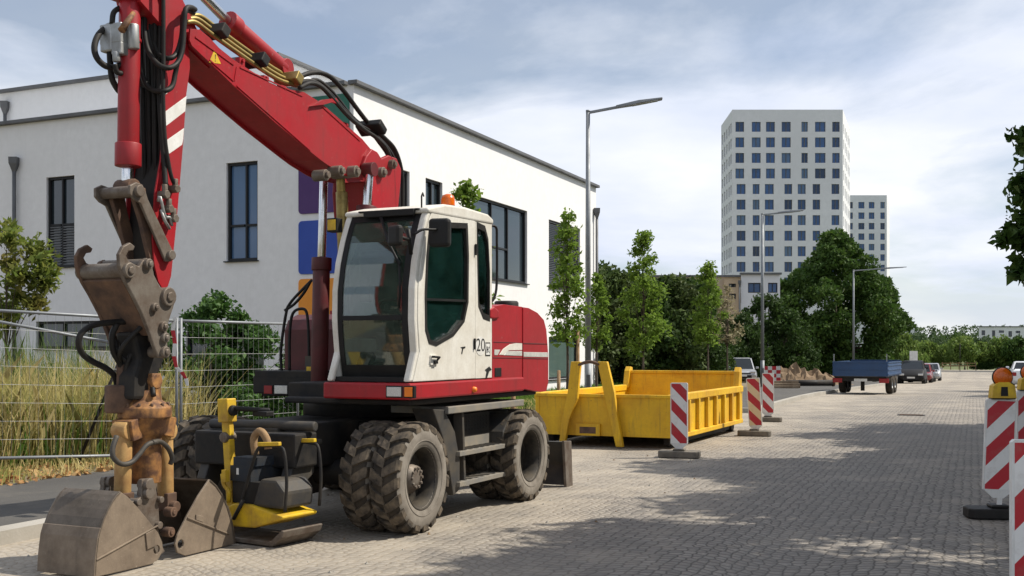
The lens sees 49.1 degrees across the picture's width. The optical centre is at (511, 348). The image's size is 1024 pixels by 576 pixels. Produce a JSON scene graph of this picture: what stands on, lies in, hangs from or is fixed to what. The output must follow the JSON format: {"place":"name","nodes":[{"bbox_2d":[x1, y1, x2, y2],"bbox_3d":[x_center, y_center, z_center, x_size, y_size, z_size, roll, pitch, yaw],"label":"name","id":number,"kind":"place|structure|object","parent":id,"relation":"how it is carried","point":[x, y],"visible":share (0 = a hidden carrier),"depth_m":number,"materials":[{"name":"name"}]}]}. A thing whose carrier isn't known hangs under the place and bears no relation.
{"place":"outdoors","nodes":[
{"label":"outdoors","id":0,"kind":"place"},
{"bbox_2d":[0,464,113,484],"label":"verge","id":1,"kind":"structure","parent":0,"point":[11,482],"depth_m":13.70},
{"bbox_2d":[0,216,64,369],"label":"willow tree","id":2,"kind":"object","parent":1,"relation":"on","point":[41,274],"visible":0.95,"depth_m":19.95,"materials":[{"name":"green plant"}]},
{"bbox_2d":[159,288,283,419],"bbox_3d":[-5.179,0.270,19.544,2.462,2.669,2.273,0,0,-29],"label":"bush","id":3,"kind":"object","parent":1,"relation":"on","point":[212,307],"visible":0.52,"depth_m":19.32,"materials":[{"name":"green plant"}]},
{"bbox_2d":[192,316,302,418],"bbox_3d":[-4.744,0.583,20.526,2.111,2.540,2.236,0,0,-44],"label":"bush","id":4,"kind":"object","parent":1,"relation":"on","point":[271,405],"visible":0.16,"depth_m":20.24,"materials":[{"name":"green plant"}]},
{"bbox_2d":[0,397,534,485],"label":"weeds","id":5,"kind":"object","parent":1,"relation":"on","point":[62,465],"visible":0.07,"depth_m":13.96,"materials":[{"name":"plant"}]},
{"bbox_2d":[0,52,599,407],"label":"office building","id":6,"kind":"structure","parent":1,"relation":"on","point":[241,217],"depth_m":31.23,"materials":[{"name":"paint"}]},
{"bbox_2d":[48,176,74,267],"bbox_3d":[-12.670,-3.554,31.494,1.148,2.578,0.240,0,0,25],"label":"window","id":7,"kind":"structure","parent":6,"relation":"in","point":[60,189],"depth_m":31.60,"materials":[{"name":"glass"}]},
{"bbox_2d":[34,321,109,349],"bbox_3d":[-12.212,-0.370,31.281,2.969,0.807,0.240,0,0,25],"label":"window","id":8,"kind":"structure","parent":6,"relation":"in","point":[71,325],"depth_m":31.50,"materials":[{"name":"glass"}]},
{"bbox_2d":[187,332,263,369],"bbox_3d":[-7.415,0.150,29.125,2.545,1.200,0.082,0,0,25],"label":"window","id":9,"kind":"structure","parent":6,"relation":"in","point":[198,348],"depth_m":29.55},
{"bbox_2d":[223,161,258,262],"bbox_3d":[-6.925,-3.518,28.818,1.076,2.572,0.240,0,0,25],"label":"window","id":10,"kind":"structure","parent":6,"relation":"in","point":[243,176],"depth_m":28.93,"materials":[{"name":"glass"}]},
{"bbox_2d":[298,171,333,213],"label":"wall panel","id":11,"kind":"structure","parent":6,"relation":"attached to","point":[308,194],"depth_m":27.86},
{"bbox_2d":[298,278,333,314],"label":"wall panel","id":12,"kind":"structure","parent":6,"relation":"attached to","point":[305,301],"depth_m":27.88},
{"bbox_2d":[298,220,337,273],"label":"wall panel","id":13,"kind":"structure","parent":6,"relation":"attached to","point":[307,241],"depth_m":27.84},
{"bbox_2d":[313,94,348,126],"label":"wall panel","id":14,"kind":"structure","parent":6,"relation":"attached to","point":[336,111],"depth_m":27.50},
{"bbox_2d":[404,171,406,206],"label":"window","id":15,"kind":"structure","parent":6,"relation":"in","point":[405,173],"depth_m":30.05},
{"bbox_2d":[426,179,439,204],"bbox_3d":[-2.222,-3.785,31.448,0.656,1.890,1.144,0,0,0],"label":"window","id":16,"kind":"structure","parent":6,"relation":"in","point":[432,187],"depth_m":31.65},
{"bbox_2d":[473,198,529,284],"bbox_3d":[-0.372,-3.416,35.939,0.240,2.503,4.544,0,0,22],"label":"window","id":17,"kind":"structure","parent":6,"relation":"in","point":[509,221],"depth_m":36.60,"materials":[{"name":"glass"}]},
{"bbox_2d":[548,337,575,380],"bbox_3d":[1.891,0.353,41.431,0.240,1.561,3.315,0,0,22],"label":"window","id":18,"kind":"structure","parent":6,"relation":"in","point":[557,356],"depth_m":41.36,"materials":[{"name":"glass"}]},
{"bbox_2d":[548,220,578,290],"bbox_3d":[1.927,-3.401,41.518,0.240,2.437,3.504,0,0,22],"label":"window","id":19,"kind":"structure","parent":6,"relation":"in","point":[552,225],"depth_m":40.77,"materials":[{"name":"glass"}]},
{"bbox_2d":[491,381,621,409],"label":"short grass","id":20,"kind":"structure","parent":1,"relation":"on","point":[529,397],"depth_m":32.69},
{"bbox_2d":[0,317,114,391],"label":"tall grass","id":21,"kind":"structure","parent":0,"point":[91,352],"depth_m":16.88,"materials":[{"name":"plant"}]},
{"bbox_2d":[0,346,255,469],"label":"dry grass","id":22,"kind":"structure","parent":0,"point":[77,391],"depth_m":15.02,"materials":[{"name":"plant"}]},
{"bbox_2d":[0,410,534,525],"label":"footpath","id":23,"kind":"structure","parent":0,"point":[27,501],"depth_m":11.90,"materials":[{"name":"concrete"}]},
{"bbox_2d":[0,457,113,485],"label":"fallen leaves","id":24,"kind":"object","parent":23,"relation":"on","point":[100,469],"visible":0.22,"depth_m":13.74,"materials":[{"name":"plant"}]},
{"bbox_2d":[0,309,177,463],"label":"fence","id":25,"kind":"object","parent":23,"relation":"on","point":[80,456],"visible":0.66,"depth_m":14.17,"materials":[{"name":"metal"}]},
{"bbox_2d":[171,317,188,385],"bbox_3d":[-4.491,0.036,15.144,0.250,0.936,0.026,0,0,0],"label":"barrier tape","id":26,"kind":"object","parent":25,"relation":"attached to","point":[174,347],"visible":1,"depth_m":15.14,"materials":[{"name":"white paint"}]},
{"bbox_2d":[179,318,298,422],"bbox_3d":[-3.902,0.555,16.247,0.043,1.950,2.455,0,0,29],"label":"fence","id":27,"kind":"object","parent":23,"relation":"on","point":[181,320],"visible":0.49,"depth_m":15.70,"materials":[{"name":"metal"}]},
{"bbox_2d":[449,178,504,304],"bbox_3d":[-1.008,-0.934,22.742,1.374,5.071,1.207,0,0,-26],"label":"street tree","id":28,"kind":"object","parent":23,"relation":"on","point":[465,193],"visible":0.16,"depth_m":22.64,"materials":[{"name":"green plant"}]},
{"bbox_2d":[545,207,594,388],"bbox_3d":[1.430,-0.995,28.266,1.236,5.192,1.219,0,0,17],"label":"street tree","id":29,"kind":"object","parent":23,"relation":"on","point":[562,333],"visible":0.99,"depth_m":28.26,"materials":[{"name":"green plant"}]},
{"bbox_2d":[576,331,579,361],"bbox_3d":[1.653,0.563,28.200,0.094,2.074,0.092,0,0,23],"label":"tree stake","id":30,"kind":"object","parent":23,"relation":"on","point":[578,349],"visible":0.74,"depth_m":28.18,"materials":[{"name":"brown wood"}]},
{"bbox_2d":[584,97,662,387],"bbox_3d":[2.975,-2.572,29.928,2.073,8.224,0.315,0,0,4],"label":"street lamp","id":31,"kind":"object","parent":23,"relation":"on","point":[587,375],"visible":0.88,"depth_m":29.94,"materials":[{"name":"metal"}]},
{"bbox_2d":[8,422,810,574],"bbox_3d":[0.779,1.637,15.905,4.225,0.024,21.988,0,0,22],"label":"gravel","id":32,"kind":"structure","parent":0,"point":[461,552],"depth_m":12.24,"materials":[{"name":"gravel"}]},
{"bbox_2d":[0,372,1017,575],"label":"road","id":33,"kind":"structure","parent":0,"point":[869,481],"depth_m":11.02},
{"bbox_2d":[0,518,45,545],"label":"kerb","id":34,"kind":"structure","parent":33,"relation":"on","point":[19,532],"depth_m":9.62,"materials":[{"name":"concrete"}]},
{"bbox_2d":[217,398,322,546],"bbox_3d":[-2.106,1.034,9.620,0.874,1.210,0.502,0,0,32],"label":"plate compactor","id":35,"kind":"object","parent":33,"relation":"on","point":[261,491],"visible":0.93,"depth_m":9.51,"materials":[{"name":"metal"}]},
{"bbox_2d":[37,0,572,575],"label":"wheeled excavator","id":36,"kind":"object","parent":33,"relation":"on","point":[411,354],"visible":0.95,"depth_m":10.07,"materials":[{"name":"metal"}]},
{"bbox_2d":[411,213,476,381],"bbox_3d":[-0.620,-0.488,10.519,0.105,1.565,1.222,0,0,25],"label":"door","id":37,"kind":"structure","parent":36,"relation":"in","point":[446,278],"depth_m":10.60,"materials":[{"name":"white paint"}]},
{"bbox_2d":[534,360,742,446],"bbox_3d":[2.482,0.919,20.887,2.540,1.460,5.118,0,0,25],"label":"skip container","id":38,"kind":"object","parent":33,"relation":"on","point":[636,403],"visible":0.8,"depth_m":19.08,"materials":[{"name":"metal"}]},
{"bbox_2d":[658,383,700,458],"bbox_3d":[2.541,1.081,17.005,0.620,1.131,0.340,0,0,16],"label":"barrier board","id":39,"kind":"object","parent":33,"relation":"on","point":[679,417],"visible":1,"depth_m":16.95,"materials":[{"name":"plastic"}]},
{"bbox_2d":[737,378,771,436],"bbox_3d":[4.592,1.095,21.212,0.620,1.102,0.340,0,0,16],"label":"barrier board","id":40,"kind":"object","parent":33,"relation":"on","point":[754,404],"visible":1,"depth_m":21.16,"materials":[{"name":"plastic"}]},
{"bbox_2d":[762,373,781,421],"bbox_3d":[5.808,1.098,25.404,0.620,1.096,0.340,0,0,16],"label":"barrier board","id":41,"kind":"object","parent":33,"relation":"on","point":[767,395],"visible":0.83,"depth_m":25.35,"materials":[{"name":"plastic"}]},
{"bbox_2d":[761,381,906,407],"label":"kerb","id":42,"kind":"structure","parent":33,"relation":"on","point":[791,399],"depth_m":38.70,"materials":[{"name":"concrete"}]},
{"bbox_2d":[832,354,901,393],"bbox_3d":[14.387,0.968,44.908,2.090,1.550,5.184,0,0,27],"label":"tipper trailer","id":43,"kind":"object","parent":33,"relation":"on","point":[886,372],"visible":1,"depth_m":42.82,"materials":[{"name":"metal"}]},
{"bbox_2d":[897,360,928,383],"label":"parked car","id":44,"kind":"object","parent":33,"relation":"on","point":[913,370],"visible":0.9,"depth_m":79.01,"materials":[{"name":"grey metal"}]},
{"bbox_2d":[908,364,934,382],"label":"parked car","id":45,"kind":"object","parent":33,"relation":"on","point":[930,377],"visible":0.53,"depth_m":86.41,"materials":[{"name":"red metal"}]},
{"bbox_2d":[924,363,942,380],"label":"parked car","id":46,"kind":"object","parent":33,"relation":"on","point":[938,372],"visible":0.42,"depth_m":104.04,"materials":[{"name":"silver metal"}]},
{"bbox_2d":[963,367,1016,519],"bbox_3d":[4.742,0.912,10.916,0.620,1.468,0.300,0,0,6],"label":"barrier board","id":47,"kind":"object","parent":33,"relation":"on","point":[1000,420],"visible":0.94,"depth_m":10.87,"materials":[{"name":"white plastic"}]},
{"bbox_2d":[1006,361,1023,384],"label":"parked car","id":48,"kind":"object","parent":33,"relation":"on","point":[1016,367],"visible":0.33,"depth_m":62.61,"materials":[{"name":"white metal"}]},
{"bbox_2d":[1009,439,1023,575],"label":"barrier board","id":49,"kind":"object","parent":33,"relation":"on","point":[1016,507],"visible":1,"depth_m":6.04,"materials":[{"name":"plastic"}]},
{"bbox_2d":[1016,365,1023,438],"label":"barrier board","id":50,"kind":"object","parent":33,"relation":"on","point":[1020,412],"visible":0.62,"depth_m":13.11,"materials":[{"name":"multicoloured plastic"}]},
{"bbox_2d":[0,0,1023,337],"label":"sky","id":51,"kind":"structure","parent":0,"point":[927,92],"materials":[{"name":"white"}]},
{"bbox_2d":[782,379,834,385],"bbox_3d":[14.614,1.681,55.150,2.618,0.360,0.360,0,0,-7],"label":"steel pipe","id":52,"kind":"object","parent":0,"point":[816,382],"visible":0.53,"depth_m":55.07,"materials":[{"name":"metal"}]},
{"bbox_2d":[742,381,878,407],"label":"footpath","id":53,"kind":"structure","parent":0,"point":[781,393],"depth_m":43.95,"materials":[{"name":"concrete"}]},
{"bbox_2d":[612,229,672,369],"bbox_3d":[4.108,-1.060,34.750,1.833,5.322,1.621,0,0,-29],"label":"street tree","id":54,"kind":"object","parent":53,"relation":"on","point":[647,335],"visible":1,"depth_m":34.69,"materials":[{"name":"green plant"}]},
{"bbox_2d":[686,260,728,370],"bbox_3d":[7.502,-0.887,43.247,1.493,5.114,1.629,0,0,40],"label":"street tree","id":55,"kind":"object","parent":53,"relation":"on","point":[704,334],"visible":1,"depth_m":43.15,"materials":[{"name":"green plant"}]},
{"bbox_2d":[713,284,744,370],"bbox_3d":[8.911,-0.483,46.699,1.392,4.426,1.478,0,0,-26],"label":"street tree","id":56,"kind":"object","parent":53,"relation":"on","point":[727,338],"visible":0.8,"depth_m":46.68,"materials":[{"name":"green plant"}]},
{"bbox_2d":[764,366,780,380],"bbox_3d":[13.232,1.379,57.000,0.840,0.980,0.500,0,0,10],"label":"site barrier","id":57,"kind":"object","parent":53,"relation":"on","point":[776,370],"visible":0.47,"depth_m":56.94,"materials":[{"name":"white paint"}]},
{"bbox_2d":[760,210,802,386],"bbox_3d":[12.652,-2.361,52.529,1.980,8.289,0.315,0,0,5],"label":"street lamp","id":58,"kind":"object","parent":53,"relation":"on","point":[762,295],"visible":0.92,"depth_m":52.54,"materials":[{"name":"metal"}]},
{"bbox_2d":[852,267,904,359],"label":"street lamp","id":59,"kind":"object","parent":53,"relation":"on","point":[853,356],"visible":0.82,"depth_m":82.94,"materials":[{"name":"metal"}]},
{"bbox_2d":[940,361,1009,369],"bbox_3d":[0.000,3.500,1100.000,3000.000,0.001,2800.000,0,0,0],"label":"ground","id":60,"kind":"structure","parent":0,"point":[954,368],"depth_m":209.63,"materials":[{"name":"green plant"}]},
{"bbox_2d":[721,110,849,319],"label":"tower block","id":61,"kind":"structure","parent":60,"relation":"on","point":[773,161],"depth_m":209.00,"materials":[{"name":"concrete"}]},
{"bbox_2d":[735,122,743,131],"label":"window","id":62,"kind":"structure","parent":61,"relation":"in","point":[739,126],"depth_m":209.29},
{"bbox_2d":[735,138,743,146],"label":"window","id":63,"kind":"structure","parent":61,"relation":"in","point":[739,142],"depth_m":209.29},
{"bbox_2d":[735,153,743,162],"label":"window","id":64,"kind":"structure","parent":61,"relation":"in","point":[739,157],"depth_m":209.29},
{"bbox_2d":[735,169,743,177],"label":"window","id":65,"kind":"structure","parent":61,"relation":"in","point":[739,173],"depth_m":209.29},
{"bbox_2d":[765,184,773,193],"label":"window","id":66,"kind":"structure","parent":61,"relation":"in","point":[769,188],"depth_m":209.29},
{"bbox_2d":[765,200,773,209],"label":"window","id":67,"kind":"structure","parent":61,"relation":"in","point":[769,204],"depth_m":209.29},
{"bbox_2d":[765,215,773,224],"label":"window","id":68,"kind":"structure","parent":61,"relation":"in","point":[769,219],"depth_m":209.29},
{"bbox_2d":[765,231,773,240],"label":"window","id":69,"kind":"structure","parent":61,"relation":"in","point":[769,235],"depth_m":209.29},
{"bbox_2d":[765,246,773,255],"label":"window","id":70,"kind":"structure","parent":61,"relation":"in","point":[769,250],"depth_m":209.29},
{"bbox_2d":[765,262,773,271],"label":"window","id":71,"kind":"structure","parent":61,"relation":"in","point":[769,266],"depth_m":209.29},
{"bbox_2d":[766,122,774,131],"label":"window","id":72,"kind":"structure","parent":61,"relation":"in","point":[770,126],"depth_m":209.29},
{"bbox_2d":[766,138,774,146],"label":"window","id":73,"kind":"structure","parent":61,"relation":"in","point":[770,142],"depth_m":209.29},
{"bbox_2d":[766,153,774,162],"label":"window","id":74,"kind":"structure","parent":61,"relation":"in","point":[770,157],"depth_m":209.29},
{"bbox_2d":[766,169,774,177],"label":"window","id":75,"kind":"structure","parent":61,"relation":"in","point":[770,173],"depth_m":209.29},
{"bbox_2d":[782,122,790,131],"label":"window","id":76,"kind":"structure","parent":61,"relation":"in","point":[786,126],"depth_m":209.29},
{"bbox_2d":[782,138,790,146],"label":"window","id":77,"kind":"structure","parent":61,"relation":"in","point":[786,142],"depth_m":209.29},
{"bbox_2d":[782,153,790,162],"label":"window","id":78,"kind":"structure","parent":61,"relation":"in","point":[786,157],"depth_m":209.29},
{"bbox_2d":[782,169,790,177],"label":"window","id":79,"kind":"structure","parent":61,"relation":"in","point":[786,173],"depth_m":209.29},
{"bbox_2d":[815,122,824,131],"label":"window","id":80,"kind":"structure","parent":61,"relation":"in","point":[819,126],"depth_m":209.29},
{"bbox_2d":[815,138,824,146],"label":"window","id":81,"kind":"structure","parent":61,"relation":"in","point":[819,142],"depth_m":209.29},
{"bbox_2d":[815,153,824,162],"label":"window","id":82,"kind":"structure","parent":61,"relation":"in","point":[819,157],"depth_m":209.29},
{"bbox_2d":[815,169,824,177],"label":"window","id":83,"kind":"structure","parent":61,"relation":"in","point":[819,173],"depth_m":209.29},
{"bbox_2d":[850,195,889,346],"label":"tower block","id":84,"kind":"structure","parent":60,"relation":"on","point":[870,224],"depth_m":310.00,"materials":[{"name":"concrete"}]},
{"bbox_2d":[889,332,920,359],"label":"park tree","id":85,"kind":"object","parent":60,"relation":"on","point":[906,340],"visible":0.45,"depth_m":181.67,"materials":[{"name":"green plant"}]},
{"bbox_2d":[897,348,929,363],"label":"park tree","id":86,"kind":"object","parent":60,"relation":"on","point":[904,356],"visible":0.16,"depth_m":156.80,"materials":[{"name":"green plant"}]},
{"bbox_2d":[907,332,946,349],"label":"park tree","id":87,"kind":"object","parent":60,"relation":"on","point":[939,340],"visible":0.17,"depth_m":208.07,"materials":[{"name":"green plant"}]},
{"bbox_2d":[912,339,951,367],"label":"park tree","id":88,"kind":"object","parent":60,"relation":"on","point":[935,352],"visible":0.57,"depth_m":175.64,"materials":[{"name":"green plant"}]},
{"bbox_2d":[857,324,1022,346],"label":"distant woodland","id":89,"kind":"object","parent":60,"relation":"on","point":[934,331],"visible":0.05,"depth_m":304.60,"materials":[{"name":"green plant"}]},
{"bbox_2d":[931,329,974,364],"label":"park tree","id":90,"kind":"object","parent":60,"relation":"on","point":[951,335],"visible":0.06,"depth_m":224.68,"materials":[{"name":"green plant"}]},
{"bbox_2d":[942,362,975,369],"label":"wooden rail fence","id":91,"kind":"object","parent":60,"relation":"on","point":[950,363],"visible":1,"depth_m":167.97,"materials":[{"name":"brown wood"}]},
{"bbox_2d":[942,334,989,369],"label":"park tree","id":92,"kind":"object","parent":60,"relation":"on","point":[956,350],"visible":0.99,"depth_m":170.95,"materials":[{"name":"green plant"}]},
{"bbox_2d":[970,361,995,369],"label":"clipped hedge","id":93,"kind":"object","parent":60,"relation":"on","point":[985,366],"visible":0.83,"depth_m":171.75,"materials":[{"name":"green plant"}]},
{"bbox_2d":[968,335,1002,361],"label":"park tree","id":94,"kind":"object","parent":60,"relation":"on","point":[983,339],"visible":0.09,"depth_m":176.90,"materials":[{"name":"green plant"}]},
{"bbox_2d":[978,326,1023,338],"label":"apartment building","id":95,"kind":"structure","parent":60,"relation":"on","point":[996,331],"depth_m":235.00,"materials":[{"name":"paint"}]},
{"bbox_2d":[979,334,1023,366],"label":"park tree","id":96,"kind":"object","parent":60,"relation":"on","point":[994,351],"visible":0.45,"depth_m":172.20,"materials":[{"name":"green plant"}]},
{"bbox_2d":[997,333,1023,363],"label":"park tree","id":97,"kind":"object","parent":60,"relation":"on","point":[1007,349],"visible":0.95,"depth_m":170.37,"materials":[{"name":"green plant"}]},
{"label":"verge","id":98,"kind":"structure","parent":0,"visible":0},
{"bbox_2d":[581,271,613,386],"bbox_3d":[2.743,-0.476,36.946,1.255,4.154,1.388,0,0,8],"label":"street tree","id":99,"kind":"object","parent":98,"relation":"on","point":[599,291],"visible":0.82,"depth_m":36.89,"materials":[{"name":"green plant"}]},
{"bbox_2d":[598,262,654,384],"bbox_3d":[3.967,-0.856,46.442,4.084,5.580,3.924,0,0,15],"label":"shrub","id":100,"kind":"object","parent":98,"relation":"on","point":[617,282],"visible":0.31,"depth_m":45.68,"materials":[{"name":"green plant"}]},
{"bbox_2d":[607,278,682,383],"bbox_3d":[5.428,-0.518,47.467,3.878,5.083,3.797,0,0,15],"label":"shrub","id":101,"kind":"object","parent":98,"relation":"on","point":[664,364],"visible":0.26,"depth_m":46.68,"materials":[{"name":"green plant"}]},
{"bbox_2d":[637,272,713,370],"bbox_3d":[6.839,-0.696,48.593,4.000,5.335,4.371,0,0,12],"label":"shrub","id":102,"kind":"object","parent":98,"relation":"on","point":[682,294],"visible":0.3,"depth_m":47.31,"materials":[{"name":"green plant"}]},
{"bbox_2d":[651,275,723,309],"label":"apartment building","id":103,"kind":"structure","parent":98,"relation":"on","point":[720,283],"depth_m":95.00,"materials":[{"name":"beige paint"}]},
{"bbox_2d":[671,279,738,370],"bbox_3d":[8.155,-0.568,49.832,4.293,5.210,4.401,0,0,-14],"label":"shrub","id":104,"kind":"object","parent":98,"relation":"on","point":[717,357],"visible":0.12,"depth_m":48.72,"materials":[{"name":"green plant"}]},
{"bbox_2d":[714,321,741,370],"bbox_3d":[9.024,0.188,51.864,3.178,3.976,2.865,0,0,8],"label":"shrub","id":105,"kind":"object","parent":98,"relation":"on","point":[732,362],"visible":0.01,"depth_m":51.21,"materials":[{"name":"green plant"}]},
{"bbox_2d":[723,275,740,314],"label":"apartment building","id":106,"kind":"structure","parent":98,"relation":"on","point":[731,280],"depth_m":93.00,"materials":[{"name":"orange paint"}]},
{"bbox_2d":[729,358,758,379],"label":"parked car","id":107,"kind":"object","parent":98,"relation":"on","point":[746,365],"visible":0.42,"depth_m":69.98,"materials":[{"name":"silver metal"}]},
{"bbox_2d":[723,310,774,381],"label":"shrub","id":108,"kind":"object","parent":98,"relation":"on","point":[751,334],"visible":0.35,"depth_m":74.81,"materials":[{"name":"green plant"}]},
{"bbox_2d":[738,273,781,324],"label":"apartment building","id":109,"kind":"structure","parent":98,"relation":"on","point":[749,284],"depth_m":92.00,"materials":[{"name":"paint"}]},
{"bbox_2d":[748,283,760,292],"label":"window","id":110,"kind":"structure","parent":109,"relation":"in","point":[752,287],"depth_m":92.17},
{"bbox_2d":[768,283,776,292],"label":"window","id":111,"kind":"structure","parent":109,"relation":"in","point":[772,287],"depth_m":92.17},
{"bbox_2d":[739,292,806,367],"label":"shrub","id":112,"kind":"object","parent":98,"relation":"on","point":[771,302],"visible":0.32,"depth_m":77.24,"materials":[{"name":"green plant"}]},
{"bbox_2d":[758,306,823,370],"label":"shrub","id":113,"kind":"object","parent":98,"relation":"on","point":[809,358],"visible":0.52,"depth_m":76.61,"materials":[{"name":"green plant"}]},
{"bbox_2d":[781,362,852,384],"bbox_3d":[16.606,1.398,63.000,5.292,1.345,3.498,0,0,0],"label":"earth mound","id":114,"kind":"object","parent":98,"relation":"on","point":[794,371],"visible":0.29,"depth_m":62.58,"materials":[{"name":"soil"}]},
{"bbox_2d":[780,227,916,376],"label":"maple tree","id":115,"kind":"object","parent":98,"relation":"on","point":[824,271],"visible":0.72,"depth_m":93.41,"materials":[{"name":"green plant"}]},
{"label":"footpath","id":116,"kind":"structure","parent":0,"visible":0},
{"bbox_2d":[987,125,1023,286],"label":"roadside tree","id":117,"kind":"object","parent":116,"relation":"on","point":[1011,234],"visible":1,"depth_m":15.16,"materials":[{"name":"green plant"}]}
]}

